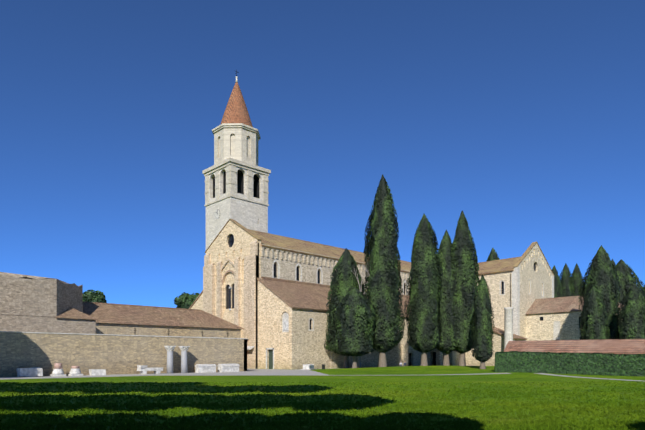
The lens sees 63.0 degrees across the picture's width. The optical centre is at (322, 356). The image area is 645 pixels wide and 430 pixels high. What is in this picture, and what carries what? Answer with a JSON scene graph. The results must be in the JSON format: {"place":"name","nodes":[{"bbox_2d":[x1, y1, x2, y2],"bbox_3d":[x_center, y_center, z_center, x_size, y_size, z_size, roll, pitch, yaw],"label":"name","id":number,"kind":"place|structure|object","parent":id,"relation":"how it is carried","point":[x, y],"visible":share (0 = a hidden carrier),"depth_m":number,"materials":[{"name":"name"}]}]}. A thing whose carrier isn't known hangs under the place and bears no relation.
{"place":"outdoors","nodes":[
{"label":"outdoors","id":0,"kind":"place"},
{"bbox_2d":[229,240,233,309],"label":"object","id":1,"kind":"object","parent":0,"point":[230,292],"visible":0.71,"depth_m":101.23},
{"bbox_2d":[0,366,644,429],"bbox_3d":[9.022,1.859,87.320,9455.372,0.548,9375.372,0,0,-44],"label":"ground","id":2,"kind":"structure","parent":0,"point":[410,374],"depth_m":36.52,"materials":[{"name":"green plant"}]},
{"bbox_2d":[0,272,95,333],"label":"baptistery","id":3,"kind":"structure","parent":2,"relation":"on","point":[28,303],"depth_m":67.16,"materials":[{"name":"stone"}]},
{"bbox_2d":[55,307,97,319],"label":"baptistery corner roofs","id":4,"kind":"structure","parent":3,"relation":"on","point":[71,313],"depth_m":70.83,"materials":[{"name":"brown tile"}]},
{"bbox_2d":[83,289,106,302],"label":"tree","id":5,"kind":"object","parent":2,"relation":"on","point":[89,295],"visible":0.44,"depth_m":144.69,"materials":[{"name":"green plant"}]},
{"bbox_2d":[0,331,247,376],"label":"boundary wall","id":6,"kind":"structure","parent":2,"relation":"on","point":[111,354],"depth_m":62.93,"materials":[{"name":"stone"}]},
{"bbox_2d":[17,364,314,376],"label":"stone blocks","id":7,"kind":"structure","parent":2,"relation":"on","point":[142,369],"depth_m":65.02,"materials":[{"name":"stone"}]},
{"bbox_2d":[96,323,240,337],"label":"building wall","id":8,"kind":"structure","parent":2,"relation":"on","point":[123,329],"depth_m":82.72,"materials":[{"name":"stone"}]},
{"bbox_2d":[83,301,243,329],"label":"portico roof","id":9,"kind":"structure","parent":8,"relation":"on","point":[112,313],"depth_m":83.83,"materials":[{"name":"brown tile"}]},
{"bbox_2d":[174,292,198,308],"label":"tree","id":10,"kind":"object","parent":2,"relation":"on","point":[185,300],"visible":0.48,"depth_m":146.22,"materials":[{"name":"green plant"}]},
{"bbox_2d":[203,219,261,368],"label":"facade trim","id":11,"kind":"structure","parent":2,"relation":"on","point":[251,268],"depth_m":96.38,"materials":[{"name":"beige stone"}]},
{"bbox_2d":[206,220,260,337],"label":"facade","id":12,"kind":"structure","parent":2,"relation":"on","point":[222,248],"depth_m":101.13,"materials":[{"name":"stone"}]},
{"bbox_2d":[206,166,267,249],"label":"tower","id":13,"kind":"structure","parent":2,"relation":"on","point":[249,215],"depth_m":127.47,"materials":[{"name":"stone"}]},
{"bbox_2d":[214,208,220,219],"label":"clock","id":14,"kind":"object","parent":13,"relation":"attached to","point":[217,214],"visible":1,"depth_m":127.01,"materials":[{"name":"stone"}]},
{"bbox_2d":[214,128,257,165],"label":"octagonal drum","id":15,"kind":"object","parent":13,"relation":"on","point":[238,143],"visible":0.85,"depth_m":126.30,"materials":[{"name":"white stone"}]},
{"bbox_2d":[220,82,252,126],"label":"spire","id":16,"kind":"structure","parent":15,"relation":"on","point":[236,110],"depth_m":128.41,"materials":[{"name":"orange tile"}]},
{"bbox_2d":[212,123,260,165],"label":"cornice","id":17,"kind":"structure","parent":15,"relation":"attached to","point":[232,125],"depth_m":126.17,"materials":[{"name":"stone"}]},
{"bbox_2d":[202,157,270,206],"bbox_3d":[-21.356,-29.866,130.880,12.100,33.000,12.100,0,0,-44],"label":"belfry","id":18,"kind":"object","parent":13,"relation":"attached to","point":[230,164],"depth_m":126.66,"materials":[{"name":"white stone"}]},
{"bbox_2d":[191,281,459,368],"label":"aisles","id":19,"kind":"object","parent":2,"relation":"on","point":[298,343],"visible":0.23,"depth_m":91.71,"materials":[{"name":"stone"}]},
{"bbox_2d":[189,276,411,317],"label":"aisle roof","id":20,"kind":"structure","parent":19,"relation":"on","point":[301,295],"depth_m":95.51,"materials":[{"name":"brown tile"}]},
{"bbox_2d":[247,320,458,368],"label":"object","id":21,"kind":"object","parent":19,"relation":"attached to","point":[333,360],"visible":0.48,"depth_m":94.13,"materials":[{"name":"stone"}]},
{"bbox_2d":[261,256,409,294],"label":"wall","id":22,"kind":"structure","parent":2,"relation":"on","point":[289,270],"depth_m":101.68,"materials":[{"name":"stone"}]},
{"bbox_2d":[248,229,410,272],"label":"nave roof","id":23,"kind":"structure","parent":22,"relation":"on","point":[287,243],"depth_m":108.33,"materials":[{"name":"brown tile"}]},
{"bbox_2d":[261,244,410,279],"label":"arcaded frieze","id":24,"kind":"object","parent":22,"relation":"attached to","point":[293,256],"visible":0.44,"depth_m":102.03,"materials":[{"name":"beige stone"}]},
{"bbox_2d":[324,248,364,367],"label":"cypress","id":25,"kind":"object","parent":2,"relation":"on","point":[343,282],"depth_m":90.63,"materials":[{"name":"green plant"}]},
{"bbox_2d":[333,287,379,367],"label":"cypress","id":26,"kind":"object","parent":2,"relation":"on","point":[354,319],"depth_m":83.03,"materials":[{"name":"green plant"}]},
{"bbox_2d":[354,254,372,367],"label":"dead tree","id":27,"kind":"object","parent":2,"relation":"on","point":[359,365],"visible":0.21,"depth_m":88.36,"materials":[{"name":"plant"}]},
{"bbox_2d":[363,174,404,366],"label":"cypress","id":28,"kind":"object","parent":2,"relation":"on","point":[384,296],"depth_m":86.43,"materials":[{"name":"green plant"}]},
{"bbox_2d":[404,214,442,365],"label":"cypress","id":29,"kind":"object","parent":2,"relation":"on","point":[424,328],"depth_m":89.75,"materials":[{"name":"green plant"}]},
{"bbox_2d":[436,230,458,365],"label":"cypress","id":30,"kind":"object","parent":2,"relation":"on","point":[448,338],"depth_m":93.68,"materials":[{"name":"green plant"}]},
{"bbox_2d":[450,211,479,365],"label":"cypress","id":31,"kind":"object","parent":2,"relation":"on","point":[463,248],"depth_m":93.85,"materials":[{"name":"green plant"}]},
{"bbox_2d":[427,332,525,365],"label":"stone wall","id":32,"kind":"structure","parent":2,"relation":"on","point":[435,357],"depth_m":117.25,"materials":[{"name":"stone"}]},
{"bbox_2d":[492,327,526,339],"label":"annex roof","id":33,"kind":"structure","parent":32,"relation":"on","point":[499,331],"depth_m":119.16,"materials":[{"name":"brown tile"}]},
{"bbox_2d":[470,275,494,368],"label":"cypress","id":34,"kind":"object","parent":2,"relation":"on","point":[482,327],"depth_m":84.71,"materials":[{"name":"green plant"}]},
{"bbox_2d":[486,248,499,260],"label":"cypress","id":35,"kind":"object","parent":2,"relation":"on","point":[493,255],"visible":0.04,"depth_m":174.68,"materials":[{"name":"green plant"}]},
{"bbox_2d":[477,271,511,329],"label":"transept","id":36,"kind":"structure","parent":2,"relation":"on","point":[498,284],"depth_m":124.67,"materials":[{"name":"stone"}]},
{"bbox_2d":[510,274,510,306],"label":"pipe","id":37,"kind":"object","parent":36,"relation":"attached to","point":[510,290],"visible":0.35,"depth_m":122.50,"materials":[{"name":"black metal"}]},
{"bbox_2d":[477,242,554,275],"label":"roof","id":38,"kind":"structure","parent":36,"relation":"on","point":[499,266],"depth_m":128.83,"materials":[{"name":"brown tile"}]},
{"bbox_2d":[514,243,553,337],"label":"gable wall","id":39,"kind":"structure","parent":36,"relation":"attached to","point":[536,273],"depth_m":126.91,"materials":[{"name":"beige stone"}]},
{"bbox_2d":[512,267,553,335],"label":"corner pilasters","id":40,"kind":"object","parent":39,"relation":"attached to","point":[516,297],"depth_m":121.87,"materials":[{"name":"grey stone"}]},
{"bbox_2d":[504,307,513,348],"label":"tall column","id":41,"kind":"structure","parent":2,"relation":"on","point":[508,323],"depth_m":112.77,"materials":[{"name":"stone"}]},
{"bbox_2d":[526,311,581,340],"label":"wall","id":42,"kind":"structure","parent":2,"relation":"on","point":[555,326],"depth_m":119.86,"materials":[{"name":"stone"}]},
{"bbox_2d":[526,295,623,313],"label":"roof","id":43,"kind":"structure","parent":42,"relation":"on","point":[557,304],"depth_m":121.78,"materials":[{"name":"brown tile"}]},
{"bbox_2d":[552,265,563,297],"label":"cypress","id":44,"kind":"object","parent":2,"relation":"on","point":[558,290],"visible":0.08,"depth_m":164.06,"materials":[{"name":"green plant"}]},
{"bbox_2d":[559,263,575,296],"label":"cypress","id":45,"kind":"object","parent":2,"relation":"on","point":[566,279],"visible":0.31,"depth_m":164.66,"materials":[{"name":"green plant"}]},
{"bbox_2d":[494,351,644,376],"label":"hedge","id":46,"kind":"object","parent":2,"relation":"on","point":[606,364],"visible":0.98,"depth_m":59.18,"materials":[{"name":"green plant"}]},
{"bbox_2d":[571,263,583,295],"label":"cypress","id":47,"kind":"object","parent":2,"relation":"on","point":[577,277],"visible":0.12,"depth_m":164.79,"materials":[{"name":"green plant"}]},
{"bbox_2d":[579,286,609,339],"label":"cypress","id":48,"kind":"object","parent":2,"relation":"on","point":[593,323],"visible":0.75,"depth_m":89.17,"materials":[{"name":"green plant"}]},
{"bbox_2d":[578,245,620,339],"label":"cypress","id":49,"kind":"object","parent":2,"relation":"on","point":[601,276],"visible":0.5,"depth_m":98.55,"materials":[{"name":"green plant"}]},
{"bbox_2d":[614,259,644,302],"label":"cypress","id":50,"kind":"object","parent":2,"relation":"on","point":[626,274],"visible":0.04,"depth_m":132.32,"materials":[{"name":"green plant"}]},
{"bbox_2d":[615,285,644,338],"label":"cypress","id":51,"kind":"object","parent":2,"relation":"on","point":[631,318],"visible":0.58,"depth_m":90.97,"materials":[{"name":"green plant"}]},
{"bbox_2d":[0,368,644,381],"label":"paving","id":52,"kind":"structure","parent":0,"point":[276,372],"depth_m":62.25,"materials":[{"name":"grey stone"}]},
{"bbox_2d":[50,363,82,376],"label":"column bases","id":53,"kind":"object","parent":52,"relation":"on","point":[59,371],"depth_m":57.47,"materials":[{"name":"stone"}]},
{"bbox_2d":[164,346,189,373],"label":"columns","id":54,"kind":"structure","parent":52,"relation":"on","point":[184,350],"depth_m":67.73,"materials":[{"name":"stone"}]},
{"bbox_2d":[0,0,644,307],"label":"sky","id":55,"kind":"structure","parent":0,"point":[525,119],"materials":[{"name":"blue"}]},
{"bbox_2d":[503,339,644,353],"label":"gallery roof","id":56,"kind":"structure","parent":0,"point":[625,346],"depth_m":62.69,"materials":[{"name":"red tile"}]}
]}

